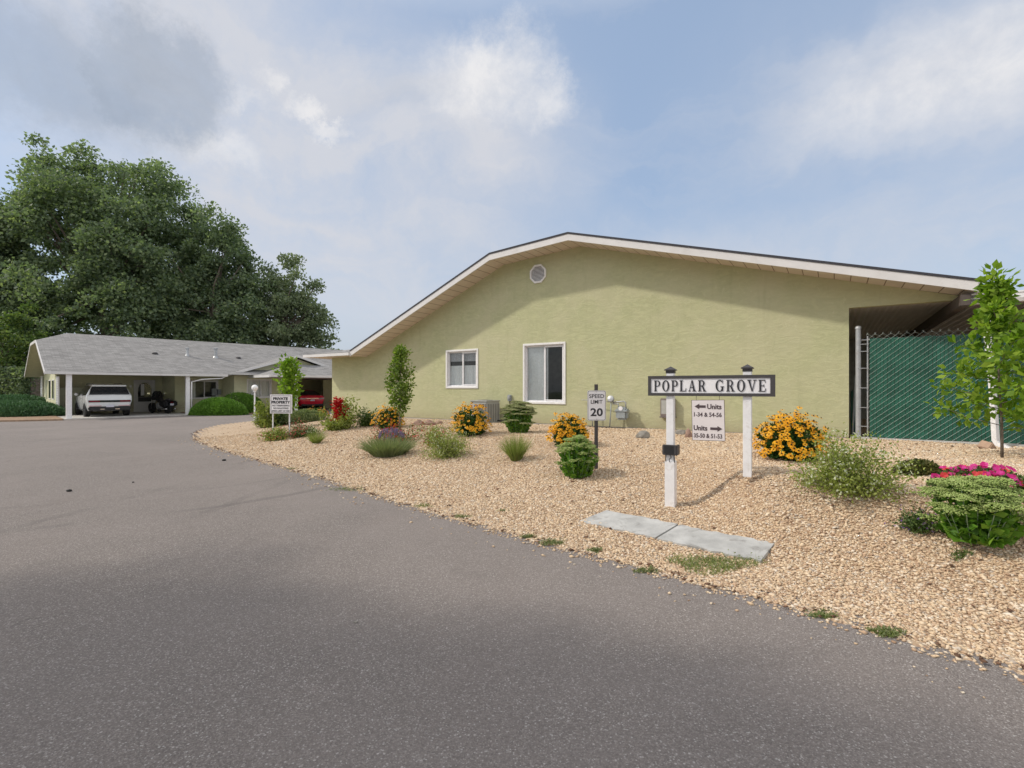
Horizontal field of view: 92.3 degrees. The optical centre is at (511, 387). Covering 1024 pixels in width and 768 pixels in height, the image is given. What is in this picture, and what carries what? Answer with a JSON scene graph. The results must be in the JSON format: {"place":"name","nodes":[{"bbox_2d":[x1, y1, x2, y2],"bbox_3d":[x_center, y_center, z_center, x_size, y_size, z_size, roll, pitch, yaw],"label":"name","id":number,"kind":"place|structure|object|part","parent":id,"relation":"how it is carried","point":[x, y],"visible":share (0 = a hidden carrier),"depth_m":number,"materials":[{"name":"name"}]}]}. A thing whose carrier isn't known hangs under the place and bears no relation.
{"place":"outdoors","nodes":[
{"label":"outdoors","id":0,"kind":"place"},
{"bbox_2d":[0,407,1023,767],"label":"road","id":1,"kind":"structure","parent":0,"point":[174,593],"depth_m":3.01,"materials":[{"name":"grey asphalt"}]},
{"bbox_2d":[0,415,62,421],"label":"planting strip","id":2,"kind":"object","parent":1,"relation":"on","point":[31,418],"visible":0.46,"depth_m":24.56,"materials":[{"name":"soil"}]},
{"bbox_2d":[0,365,43,396],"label":"hedge","id":3,"kind":"object","parent":2,"relation":"on","point":[13,380],"visible":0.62,"depth_m":35.95,"materials":[{"name":"green plant"}]},
{"bbox_2d":[0,393,45,400],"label":"spreading juniper","id":4,"kind":"object","parent":2,"relation":"on","point":[20,396],"visible":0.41,"depth_m":32.08,"materials":[{"name":"green plant"}]},
{"bbox_2d":[0,399,65,416],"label":"spreading juniper","id":5,"kind":"object","parent":2,"relation":"on","point":[17,408],"visible":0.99,"depth_m":26.57,"materials":[{"name":"green plant"}]},
{"bbox_2d":[57,411,185,419],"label":"carport slab","id":6,"kind":"structure","parent":1,"relation":"on","point":[119,415],"depth_m":27.85,"materials":[{"name":"concrete"}]},
{"bbox_2d":[60,387,82,413],"bbox_3d":[-26.227,0.770,29.475,0.650,1.580,1.380,0,0,42],"label":"storage cabinet","id":7,"kind":"object","parent":6,"relation":"on","point":[63,395],"visible":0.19,"depth_m":29.18,"materials":[{"name":"beige"}]},
{"bbox_2d":[74,383,131,416],"bbox_3d":[-23.563,0.683,28.291,4.850,1.865,2.240,0,0,42],"label":"parked suv","id":8,"kind":"object","parent":6,"relation":"on","point":[113,398],"visible":0.99,"depth_m":26.82,"materials":[{"name":"white paint"}]},
{"bbox_3d":[-21.928,0.150,26.812,0.210,0.430,1.720,0,0,42],"label":"rear window","id":9,"kind":"part","parent":8,"relation":"part of","materials":[{"name":"black glass"}]},
{"bbox_2d":[147,391,177,413],"bbox_3d":[-21.664,0.884,30.328,2.323,1.358,1.120,0,0,24],"label":"motorcycle","id":10,"kind":"object","parent":6,"relation":"on","point":[166,405],"visible":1,"depth_m":30.12,"materials":[{"name":"metal"}]},
{"bbox_2d":[24,333,340,418],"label":"neighbour house","id":11,"kind":"structure","parent":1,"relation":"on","point":[186,375],"depth_m":31.43,"materials":[{"name":"grey paint"}]},
{"bbox_2d":[49,380,50,398],"bbox_3d":[-28.955,0.100,30.819,1.020,1.200,0.034,0,0,42],"label":"window","id":12,"kind":"structure","parent":11,"relation":"in","point":[49,380],"depth_m":30.61,"materials":[{"name":"white paint"}]},
{"bbox_2d":[52,379,53,399],"bbox_3d":[-27.577,0.100,29.587,0.920,1.200,0.034,0,0,42],"label":"window","id":13,"kind":"structure","parent":11,"relation":"in","point":[53,379],"depth_m":29.36,"materials":[{"name":"white paint"}]},
{"bbox_2d":[134,380,154,411],"bbox_3d":[-24.130,0.525,32.318,0.105,2.090,1.150,0,0,42],"label":"door","id":14,"kind":"structure","parent":11,"relation":"in","point":[142,399],"depth_m":32.24,"materials":[{"name":"grey wood"}]},
{"bbox_2d":[190,380,218,398],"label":"window","id":15,"kind":"structure","parent":11,"relation":"in","point":[201,389],"depth_m":34.19,"materials":[{"name":"white glass"}]},
{"bbox_2d":[247,379,271,397],"bbox_3d":[-16.863,0.050,32.788,0.265,1.280,1.580,0,0,42],"label":"window","id":16,"kind":"structure","parent":11,"relation":"in","point":[264,390],"depth_m":32.92,"materials":[{"name":"grey glass"}]},
{"bbox_2d":[251,385,257,419],"bbox_3d":[-12.860,0.723,24.600,0.305,1.755,0.301,0,0,0],"label":"globe lamp","id":17,"kind":"object","parent":1,"relation":"on","point":[254,388],"visible":0.92,"depth_m":24.57,"materials":[{"name":"white plastic"}]},
{"bbox_2d":[298,390,323,408],"bbox_3d":[-16.098,0.876,37.439,2.100,1.497,4.672,0,0,-44],"label":"parked sedan","id":18,"kind":"object","parent":1,"relation":"on","point":[306,398],"visible":0.48,"depth_m":35.85,"materials":[{"name":"red paint"}]},
{"bbox_2d":[328,486,367,490],"bbox_3d":[-2.559,1.581,7.764,0.676,0.078,0.362,0,0,0],"label":"weed patch","id":19,"kind":"object","parent":1,"relation":"on","point":[345,489],"visible":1,"depth_m":7.72,"materials":[{"name":"green plant"}]},
{"bbox_2d":[178,414,1023,697],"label":"gravel bed","id":20,"kind":"object","parent":1,"relation":"on","point":[233,429],"visible":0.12,"depth_m":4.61,"materials":[{"name":"beige gravel"}]},
{"bbox_2d":[251,397,279,427],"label":"green bush","id":21,"kind":"object","parent":20,"relation":"on","point":[262,420],"visible":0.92,"depth_m":17.89,"materials":[{"name":"green plant"}]},
{"bbox_2d":[257,425,289,440],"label":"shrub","id":22,"kind":"object","parent":20,"relation":"on","point":[271,436],"visible":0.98,"depth_m":14.19,"materials":[{"name":"green plant"}]},
{"bbox_2d":[266,407,293,425],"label":"green bush","id":23,"kind":"object","parent":20,"relation":"on","point":[279,422],"visible":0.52,"depth_m":18.20,"materials":[{"name":"green plant"}]},
{"bbox_2d":[270,395,291,431],"bbox_3d":[-6.841,0.925,14.597,0.707,1.451,0.050,0,0,8],"label":"private property sign","id":24,"kind":"object","parent":20,"relation":"on","point":[282,404],"visible":0.98,"depth_m":14.57,"materials":[{"name":"white plastic"}]},
{"bbox_2d":[270,352,305,426],"bbox_3d":[-7.663,0.074,16.934,1.207,2.586,1.278,0,0,0],"label":"young maple","id":25,"kind":"object","parent":20,"relation":"on","point":[288,368],"visible":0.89,"depth_m":16.83,"materials":[{"name":"green plant"}]},
{"bbox_2d":[280,417,312,437],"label":"pink clump","id":26,"kind":"object","parent":20,"relation":"on","point":[296,433],"visible":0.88,"depth_m":14.33,"materials":[{"name":"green plant"}]},
{"bbox_2d":[281,408,325,423],"bbox_3d":[-7.818,1.188,18.529,1.781,0.885,1.123,0,0,0],"label":"grey green cushion","id":27,"kind":"object","parent":20,"relation":"on","point":[308,415],"visible":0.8,"depth_m":18.25,"materials":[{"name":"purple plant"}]},
{"bbox_2d":[301,423,323,436],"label":"cream clump","id":28,"kind":"object","parent":20,"relation":"on","point":[310,430],"visible":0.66,"depth_m":14.42,"materials":[{"name":"green plant"}]},
{"bbox_2d":[301,430,328,443],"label":"ornamental grass","id":29,"kind":"object","parent":20,"relation":"on","point":[317,439],"depth_m":13.00,"materials":[{"name":"green plant"}]},
{"bbox_2d":[310,407,329,414],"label":"coneflower","id":30,"kind":"object","parent":20,"relation":"on","point":[318,409],"visible":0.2,"depth_m":19.43,"materials":[{"name":"green plant"}]},
{"bbox_2d":[317,394,360,430],"bbox_3d":[-5.406,0.768,15.281,1.307,1.142,1.267,0,0,0],"label":"red plume shrub","id":31,"kind":"object","parent":20,"relation":"on","point":[340,415],"visible":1,"depth_m":15.15,"materials":[{"name":"green plant"}]},
{"bbox_2d":[354,407,378,426],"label":"green bush","id":32,"kind":"object","parent":20,"relation":"on","point":[361,421],"visible":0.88,"depth_m":15.57,"materials":[{"name":"green plant"}]},
{"bbox_2d":[352,427,421,456],"bbox_3d":[-2.707,1.163,10.714,1.614,0.628,1.304,0,0,0],"label":"lavender","id":33,"kind":"object","parent":20,"relation":"on","point":[388,448],"visible":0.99,"depth_m":10.51,"materials":[{"name":"green plant"}]},
{"bbox_2d":[370,403,404,428],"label":"coneflower","id":34,"kind":"object","parent":20,"relation":"on","point":[389,413],"visible":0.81,"depth_m":14.60,"materials":[{"name":"yellow plant"}]},
{"bbox_2d":[371,417,426,441],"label":"red flower clump","id":35,"kind":"object","parent":20,"relation":"on","point":[401,430],"visible":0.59,"depth_m":12.35,"materials":[{"name":"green plant"}]},
{"bbox_2d":[384,343,417,428],"bbox_3d":[-3.148,-0.037,14.114,1.016,2.498,0.963,0,0,-26],"label":"young oak","id":36,"kind":"object","parent":20,"relation":"on","point":[399,358],"visible":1,"depth_m":14.05,"materials":[{"name":"green plant"}]},
{"bbox_2d":[414,420,423,424],"bbox_3d":[-2.894,1.097,15.341,0.323,0.221,0.260,0,0,35],"label":"rock","id":37,"kind":"object","parent":20,"relation":"on","point":[416,422],"visible":0.68,"depth_m":15.27,"materials":[{"name":"beige stone"}]},
{"bbox_2d":[415,502,431,507],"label":"weed patch","id":38,"kind":"object","parent":20,"relation":"on","point":[419,505],"visible":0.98,"depth_m":6.61,"materials":[{"name":"green plant"}]},
{"bbox_2d":[424,420,435,424],"bbox_3d":[-2.553,1.096,15.309,0.377,0.222,0.297,0,0,0],"label":"rock","id":39,"kind":"object","parent":20,"relation":"on","point":[429,422],"visible":0.78,"depth_m":15.22,"materials":[{"name":"beige stone"}]},
{"bbox_2d":[420,419,448,446],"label":"rusty flower clump","id":40,"kind":"object","parent":20,"relation":"on","point":[436,431],"visible":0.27,"depth_m":11.28,"materials":[{"name":"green plant"}]},
{"bbox_2d":[412,418,477,460],"bbox_3d":[-1.337,1.003,9.917,1.371,0.865,1.182,0,0,0],"label":"flowering shrub","id":41,"kind":"object","parent":20,"relation":"on","point":[451,449],"visible":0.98,"depth_m":9.88,"materials":[{"name":"green plant"}]},
{"bbox_2d":[454,513,472,517],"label":"weed patch","id":42,"kind":"object","parent":20,"relation":"on","point":[457,515],"visible":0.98,"depth_m":6.06,"materials":[{"name":"green plant"}]},
{"bbox_2d":[449,401,492,436],"bbox_3d":[-1.051,0.787,12.357,1.151,0.898,1.232,0,0,0],"label":"coneflower","id":43,"kind":"object","parent":20,"relation":"on","point":[469,423],"visible":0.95,"depth_m":12.22,"materials":[{"name":"yellow plant"}]},
{"bbox_2d":[470,400,504,422],"bbox_3d":[-0.736,0.802,16.182,1.021,0.835,0.914,0,0,37],"label":"air conditioner","id":44,"kind":"object","parent":20,"relation":"on","point":[493,408],"visible":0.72,"depth_m":15.92,"materials":[{"name":"metal"}]},
{"bbox_2d":[493,433,537,460],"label":"ornamental grass","id":45,"kind":"object","parent":20,"relation":"on","point":[516,451],"depth_m":9.11,"materials":[{"name":"green plant"}]},
{"bbox_2d":[500,400,537,432],"bbox_3d":[0.165,0.741,12.691,1.000,0.840,1.085,0,0,0],"label":"sedum","id":46,"kind":"object","parent":20,"relation":"on","point":[518,416],"visible":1,"depth_m":12.50,"materials":[{"name":"green plant"}]},
{"bbox_2d":[519,533,536,537],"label":"weed patch","id":47,"kind":"object","parent":20,"relation":"on","point":[527,536],"visible":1,"depth_m":5.24,"materials":[{"name":"green plant"}]},
{"bbox_2d":[538,537,565,545],"bbox_3d":[0.422,1.565,5.046,0.315,0.097,0.216,0,0,0],"label":"weed patch","id":48,"kind":"object","parent":20,"relation":"on","point":[553,541],"visible":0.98,"depth_m":5.03,"materials":[{"name":"green plant"}]},
{"bbox_2d":[545,412,589,446],"bbox_3d":[1.160,0.876,10.173,0.991,0.763,1.007,0,0,0],"label":"coneflower","id":49,"kind":"object","parent":20,"relation":"on","point":[563,429],"visible":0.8,"depth_m":9.98,"materials":[{"name":"yellow plant"}]},
{"bbox_2d":[554,435,600,478],"bbox_3d":[1.032,1.078,7.763,0.741,0.679,0.697,0,0,0],"label":"sedum","id":50,"kind":"object","parent":20,"relation":"on","point":[577,459],"visible":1,"depth_m":7.64,"materials":[{"name":"green plant"}]},
{"bbox_2d":[585,547,602,552],"bbox_3d":[0.798,1.581,4.803,0.181,0.072,0.127,0,0,24],"label":"weed patch","id":51,"kind":"object","parent":20,"relation":"on","point":[592,549],"visible":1,"depth_m":4.79,"materials":[{"name":"green plant"}]},
{"bbox_2d":[587,384,605,468],"bbox_3d":[1.391,0.692,8.105,0.308,1.500,0.040,0,0,-4],"label":"speed limit sign","id":52,"kind":"object","parent":20,"relation":"on","point":[596,405],"visible":0.99,"depth_m":8.09,"materials":[{"name":"white metal"}]},
{"bbox_2d":[635,431,649,438],"bbox_3d":[2.983,1.086,11.191,0.287,0.233,0.276,0,0,-12],"label":"rock","id":53,"kind":"object","parent":20,"relation":"on","point":[643,434],"visible":0.81,"depth_m":11.09,"materials":[{"name":"beige stone"}]},
{"bbox_2d":[580,510,773,562],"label":"concrete slab","id":54,"kind":"structure","parent":20,"relation":"on","point":[715,542],"depth_m":5.08,"materials":[{"name":"grey concrete"}]},
{"bbox_2d":[675,430,685,434],"bbox_3d":[4.141,1.103,12.078,0.262,0.159,0.166,0,0,24],"label":"rock","id":55,"kind":"object","parent":20,"relation":"on","point":[681,432],"visible":0.72,"depth_m":12.01,"materials":[{"name":"beige stone"}]},
{"bbox_2d":[685,428,691,437],"bbox_3d":[4.082,1.074,11.368,0.167,0.284,0.134,0,0,0],"label":"rock","id":56,"kind":"object","parent":20,"relation":"on","point":[688,433],"visible":0.73,"depth_m":11.32,"materials":[{"name":"beige stone"}]},
{"bbox_2d":[648,364,774,507],"bbox_3d":[2.365,0.608,5.920,1.420,1.767,0.158,0,0,30],"label":"entrance sign","id":57,"kind":"object","parent":20,"relation":"on","point":[747,385],"visible":1,"depth_m":5.91,"materials":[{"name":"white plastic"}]},
{"bbox_2d":[691,396,724,440],"bbox_3d":[2.344,0.362,5.881,0.380,0.546,0.013,0,0,30],"label":"hanging sign","id":58,"kind":"object","parent":57,"relation":"hanging from","point":[708,420],"visible":1,"depth_m":5.88,"materials":[{"name":"grey paint"}]},
{"bbox_2d":[665,549,770,574],"bbox_3d":[1.842,1.549,4.404,0.943,0.128,0.562,0,0,0],"label":"weed patch","id":59,"kind":"object","parent":20,"relation":"on","point":[722,565],"visible":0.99,"depth_m":4.39,"materials":[{"name":"green plant"}]},
{"bbox_2d":[752,406,833,461],"bbox_3d":[3.992,0.657,6.947,1.085,0.812,1.168,0,0,0],"label":"coneflower","id":60,"kind":"object","parent":20,"relation":"on","point":[795,437],"visible":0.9,"depth_m":6.75,"materials":[{"name":"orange plant"}]},
{"bbox_2d":[804,608,839,618],"bbox_3d":[2.172,1.582,3.455,0.243,0.078,0.151,0,0,0],"label":"weed patch","id":61,"kind":"object","parent":20,"relation":"on","point":[824,614],"visible":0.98,"depth_m":3.44,"materials":[{"name":"green plant"}]},
{"bbox_2d":[851,390,854,434],"bbox_3d":[8.393,0.605,12.034,0.180,1.110,0.400,0,0,33],"label":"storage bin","id":62,"kind":"object","parent":20,"relation":"on","point":[852,392],"visible":0.29,"depth_m":11.91,"materials":[{"name":"black plastic"}]},
{"bbox_2d":[852,375,854,434],"bbox_3d":[8.112,0.432,11.604,0.159,1.468,0.163,0,0,-45],"label":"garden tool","id":63,"kind":"object","parent":20,"relation":"on","point":[853,415],"visible":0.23,"depth_m":11.62,"materials":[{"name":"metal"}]},
{"bbox_2d":[780,421,931,503],"bbox_3d":[3.405,0.713,5.061,1.163,0.768,1.227,0,0,0],"label":"flowering shrub","id":64,"kind":"object","parent":20,"relation":"on","point":[842,477],"visible":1,"depth_m":4.89,"materials":[{"name":"green plant"}]},
{"bbox_2d":[884,501,940,534],"bbox_3d":[3.542,1.139,4.364,0.385,0.278,0.352,0,0,33],"label":"violet flower plant","id":65,"kind":"object","parent":20,"relation":"on","point":[915,523],"visible":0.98,"depth_m":4.31,"materials":[{"name":"green plant"}]},
{"bbox_2d":[890,458,943,475],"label":"creeping plant","id":66,"kind":"object","parent":20,"relation":"on","point":[926,465],"visible":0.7,"depth_m":5.71,"materials":[{"name":"green plant"}]},
{"bbox_2d":[850,436,1023,446],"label":"concrete kerb","id":67,"kind":"structure","parent":20,"relation":"on","point":[977,442],"depth_m":10.36,"materials":[{"name":"grey concrete"}]},
{"bbox_2d":[855,326,1023,443],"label":"chain link fence","id":68,"kind":"object","parent":67,"relation":"on","point":[918,379],"visible":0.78,"depth_m":10.59,"materials":[{"name":"metal"}]},
{"bbox_2d":[950,547,975,561],"bbox_3d":[3.653,1.352,3.987,0.185,0.103,0.154,0,0,27],"label":"weed patch","id":69,"kind":"object","parent":20,"relation":"on","point":[964,552],"visible":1,"depth_m":3.99,"materials":[{"name":"green plant"}]},
{"bbox_2d":[911,475,1023,548],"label":"sedum","id":70,"kind":"object","parent":20,"relation":"on","point":[983,518],"visible":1,"depth_m":3.92,"materials":[{"name":"green plant"}]},
{"bbox_2d":[919,290,1023,447],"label":"metal carport","id":71,"kind":"object","parent":20,"relation":"on","point":[954,323],"visible":0.18,"depth_m":11.65,"materials":[{"name":"white metal"}]},
{"bbox_2d":[923,259,1023,457],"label":"young ginkgo","id":72,"kind":"object","parent":20,"relation":"on","point":[996,298],"visible":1,"depth_m":7.15,"materials":[{"name":"green plant"}]},
{"bbox_2d":[926,461,1023,489],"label":"petunia","id":73,"kind":"object","parent":20,"relation":"on","point":[984,469],"visible":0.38,"depth_m":4.84,"materials":[{"name":"pink plant"}]},
{"bbox_2d":[977,440,996,448],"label":"rock","id":74,"kind":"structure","parent":20,"relation":"on","point":[982,444],"depth_m":8.54,"materials":[{"name":"beige stone"}]},
{"bbox_2d":[632,565,659,572],"bbox_3d":[1.174,1.583,4.290,0.258,0.064,0.146,0,0,0],"label":"weed patch","id":75,"kind":"object","parent":1,"relation":"on","point":[649,570],"visible":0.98,"depth_m":4.27,"materials":[{"name":"green plant"}]},
{"bbox_2d":[865,624,906,637],"bbox_3d":[2.459,1.584,3.191,0.259,0.074,0.167,0,0,0],"label":"weed patch","id":76,"kind":"object","parent":1,"relation":"on","point":[887,631],"visible":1,"depth_m":3.19,"materials":[{"name":"green plant"}]},
{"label":"shrub bed","id":77,"kind":"structure","parent":1,"relation":"on","visible":0},
{"bbox_2d":[188,397,249,415],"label":"clipped shrub","id":78,"kind":"object","parent":77,"relation":"on","point":[218,406],"visible":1,"depth_m":28.44,"materials":[{"name":"green plant"}]},
{"bbox_2d":[225,392,264,412],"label":"clipped shrub","id":79,"kind":"object","parent":77,"relation":"on","point":[247,399],"visible":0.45,"depth_m":30.69,"materials":[{"name":"green plant"}]},
{"bbox_2d":[0,0,1023,352],"label":"sky","id":80,"kind":"structure","parent":0,"point":[392,147],"materials":[{"name":"blue"}]},
{"label":"ground","id":81,"kind":"structure","parent":0,"visible":0},
{"bbox_2d":[0,300,52,367],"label":"young elm","id":82,"kind":"object","parent":81,"relation":"on","point":[11,335],"visible":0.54,"depth_m":37.62,"materials":[{"name":"green plant"}]},
{"bbox_2d":[0,199,63,357],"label":"elm tree","id":83,"kind":"object","parent":81,"relation":"on","point":[5,255],"visible":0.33,"depth_m":45.08,"materials":[{"name":"green plant"}]},
{"bbox_2d":[0,131,245,339],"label":"elm tree","id":84,"kind":"object","parent":81,"relation":"on","point":[111,256],"visible":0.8,"depth_m":45.59,"materials":[{"name":"green plant"}]},
{"bbox_2d":[153,213,278,344],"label":"elm tree","id":85,"kind":"object","parent":81,"relation":"on","point":[227,241],"visible":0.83,"depth_m":48.45,"materials":[{"name":"green plant"}]},
{"bbox_2d":[236,252,340,348],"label":"poplar tree","id":86,"kind":"object","parent":81,"relation":"on","point":[284,327],"visible":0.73,"depth_m":50.75,"materials":[{"name":"green plant"}]},
{"bbox_2d":[303,232,1007,437],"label":"apartment building","id":87,"kind":"structure","parent":81,"relation":"on","point":[547,327],"depth_m":14.02,"materials":[{"name":"green paint"}]},
{"bbox_2d":[446,349,477,387],"bbox_3d":[-1.733,-0.668,17.429,1.460,1.375,0.189,0,0,33],"label":"window","id":88,"kind":"structure","parent":87,"relation":"in","point":[462,364],"depth_m":17.45,"materials":[{"name":"white paint"}]},
{"bbox_2d":[507,395,511,403],"bbox_3d":[-0.087,0.397,16.213,0.140,0.337,0.111,0,0,33],"label":"socket box","id":89,"kind":"object","parent":87,"relation":"attached to","point":[509,398],"visible":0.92,"depth_m":16.19,"materials":[{"name":"metal"}]},
{"bbox_2d":[523,342,565,403],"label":"window","id":90,"kind":"structure","parent":87,"relation":"in","point":[544,364],"depth_m":15.91,"materials":[{"name":"white paint"}]},
{"bbox_2d":[587,396,629,428],"bbox_3d":[2.648,0.690,14.238,1.507,0.943,0.257,0,0,34],"label":"gas meter","id":91,"kind":"object","parent":87,"relation":"attached to","point":[622,413],"visible":0.88,"depth_m":13.88,"materials":[{"name":"metal"}]},
{"bbox_2d":[660,398,675,417],"bbox_3d":[4.226,0.698,13.339,0.420,0.820,0.178,0,0,33],"label":"meter box","id":92,"kind":"object","parent":87,"relation":"attached to","point":[662,407],"visible":0.46,"depth_m":13.34,"materials":[{"name":"beige metal"}]}
]}

